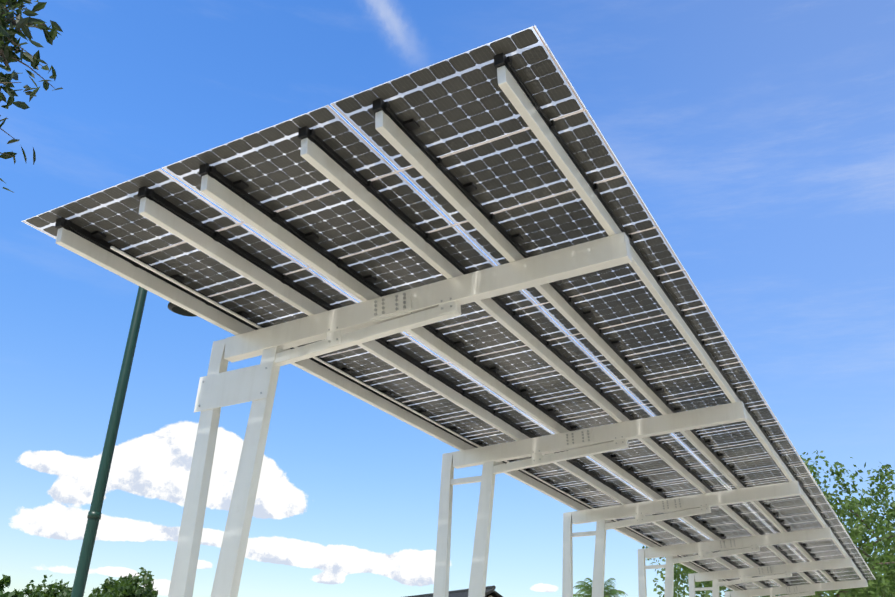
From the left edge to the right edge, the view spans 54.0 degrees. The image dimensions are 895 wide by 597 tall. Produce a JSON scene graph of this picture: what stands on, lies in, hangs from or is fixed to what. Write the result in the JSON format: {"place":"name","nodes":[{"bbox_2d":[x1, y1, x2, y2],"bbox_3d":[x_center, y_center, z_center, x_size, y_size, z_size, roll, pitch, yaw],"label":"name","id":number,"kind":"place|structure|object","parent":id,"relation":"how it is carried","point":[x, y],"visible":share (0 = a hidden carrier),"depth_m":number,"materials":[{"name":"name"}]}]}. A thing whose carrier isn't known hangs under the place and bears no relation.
{"place":"outdoors","nodes":[
{"label":"outdoors","id":0,"kind":"place"},
{"bbox_2d":[0,574,10,592],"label":"tree line","id":1,"kind":"object","parent":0,"point":[5,580],"visible":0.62,"depth_m":172.29,"materials":[{"name":"green plant"}]},
{"bbox_2d":[0,588,22,596],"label":"tree line","id":2,"kind":"object","parent":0,"point":[15,593],"visible":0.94,"depth_m":144.63,"materials":[{"name":"green plant"}]},
{"bbox_2d":[18,575,84,596],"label":"tree","id":3,"kind":"object","parent":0,"point":[53,589],"visible":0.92,"depth_m":80.09,"materials":[{"name":"green plant"}]},
{"bbox_2d":[88,567,157,596],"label":"tree","id":4,"kind":"object","parent":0,"point":[129,587],"visible":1,"depth_m":75.55,"materials":[{"name":"green plant"}]},
{"bbox_2d":[0,0,894,596],"label":"sky","id":5,"kind":"structure","parent":0,"point":[757,136],"materials":[{"name":"blue"}]},
{"bbox_2d":[405,585,502,596],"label":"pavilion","id":6,"kind":"structure","parent":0,"point":[490,591],"depth_m":67.63,"materials":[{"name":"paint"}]},
{"label":"parking lot pavement","id":7,"kind":"structure","parent":0,"visible":0},
{"bbox_2d":[0,0,62,192],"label":"oak tree","id":8,"kind":"object","parent":7,"relation":"on","point":[20,24],"visible":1,"depth_m":4.86,"materials":[{"name":"green plant"}]},
{"bbox_2d":[71,286,196,596],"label":"street lamp","id":9,"kind":"object","parent":7,"relation":"on","point":[86,552],"visible":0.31,"depth_m":11.21,"materials":[{"name":"green metal"}]},
{"bbox_2d":[168,232,631,596],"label":"carport frame","id":10,"kind":"object","parent":7,"relation":"on","point":[219,386],"visible":1,"depth_m":9.01,"materials":[{"name":"white paint"}]},
{"bbox_2d":[110,246,743,589],"bbox_3d":[4.327,5.453,20.863,0.032,0.028,31.950,-8,-26,27],"label":"conduit","id":11,"kind":"object","parent":10,"relation":"attached to","point":[242,318],"visible":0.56,"depth_m":10.88,"materials":[{"name":"white paint"}]},
{"bbox_2d":[56,65,867,590],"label":"purlins","id":12,"kind":"object","parent":10,"relation":"on","point":[396,137],"visible":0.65,"depth_m":9.23,"materials":[{"name":"white paint"}]},
{"bbox_2d":[138,109,873,587],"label":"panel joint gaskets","id":13,"kind":"object","parent":12,"relation":"on","point":[552,339],"visible":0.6,"depth_m":10.42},
{"bbox_2d":[21,26,875,589],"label":"solar panels","id":14,"kind":"object","parent":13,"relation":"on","point":[455,102],"visible":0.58,"depth_m":8.73,"materials":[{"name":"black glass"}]},
{"bbox_2d":[69,66,866,589],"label":"junction box cables","id":15,"kind":"object","parent":14,"relation":"attached to","point":[409,126],"visible":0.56,"depth_m":9.29,"materials":[{"name":"black plastic"}]},
{"bbox_2d":[433,401,746,596],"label":"carport frame","id":16,"kind":"object","parent":7,"relation":"on","point":[594,440],"visible":1,"depth_m":13.55,"materials":[{"name":"white paint"}]},
{"bbox_2d":[573,578,626,596],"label":"tree","id":17,"kind":"object","parent":7,"relation":"on","point":[586,589],"visible":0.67,"depth_m":57.71,"materials":[{"name":"green plant"}]},
{"bbox_2d":[562,481,800,596],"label":"carport frame","id":18,"kind":"object","parent":7,"relation":"on","point":[683,506],"visible":1,"depth_m":18.06,"materials":[{"name":"white paint"}]},
{"bbox_2d":[638,527,832,596],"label":"carport frame","id":19,"kind":"object","parent":7,"relation":"on","point":[748,544],"visible":1,"depth_m":22.55,"materials":[{"name":"white paint"}]},
{"bbox_2d":[642,450,894,596],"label":"elm tree","id":20,"kind":"object","parent":7,"relation":"on","point":[861,530],"visible":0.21,"depth_m":39.49,"materials":[{"name":"green plant"}]},
{"bbox_2d":[688,558,852,596],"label":"carport frame","id":21,"kind":"object","parent":7,"relation":"on","point":[780,571],"visible":1,"depth_m":26.92,"materials":[{"name":"white paint"}]},
{"bbox_2d":[725,579,867,596],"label":"carport frame","id":22,"kind":"object","parent":7,"relation":"on","point":[807,589],"visible":1,"depth_m":31.21,"materials":[{"name":"white paint"}]},
{"bbox_2d":[854,525,894,596],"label":"tree","id":23,"kind":"object","parent":7,"relation":"on","point":[889,579],"visible":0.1,"depth_m":49.70,"materials":[{"name":"green plant"}]}
]}

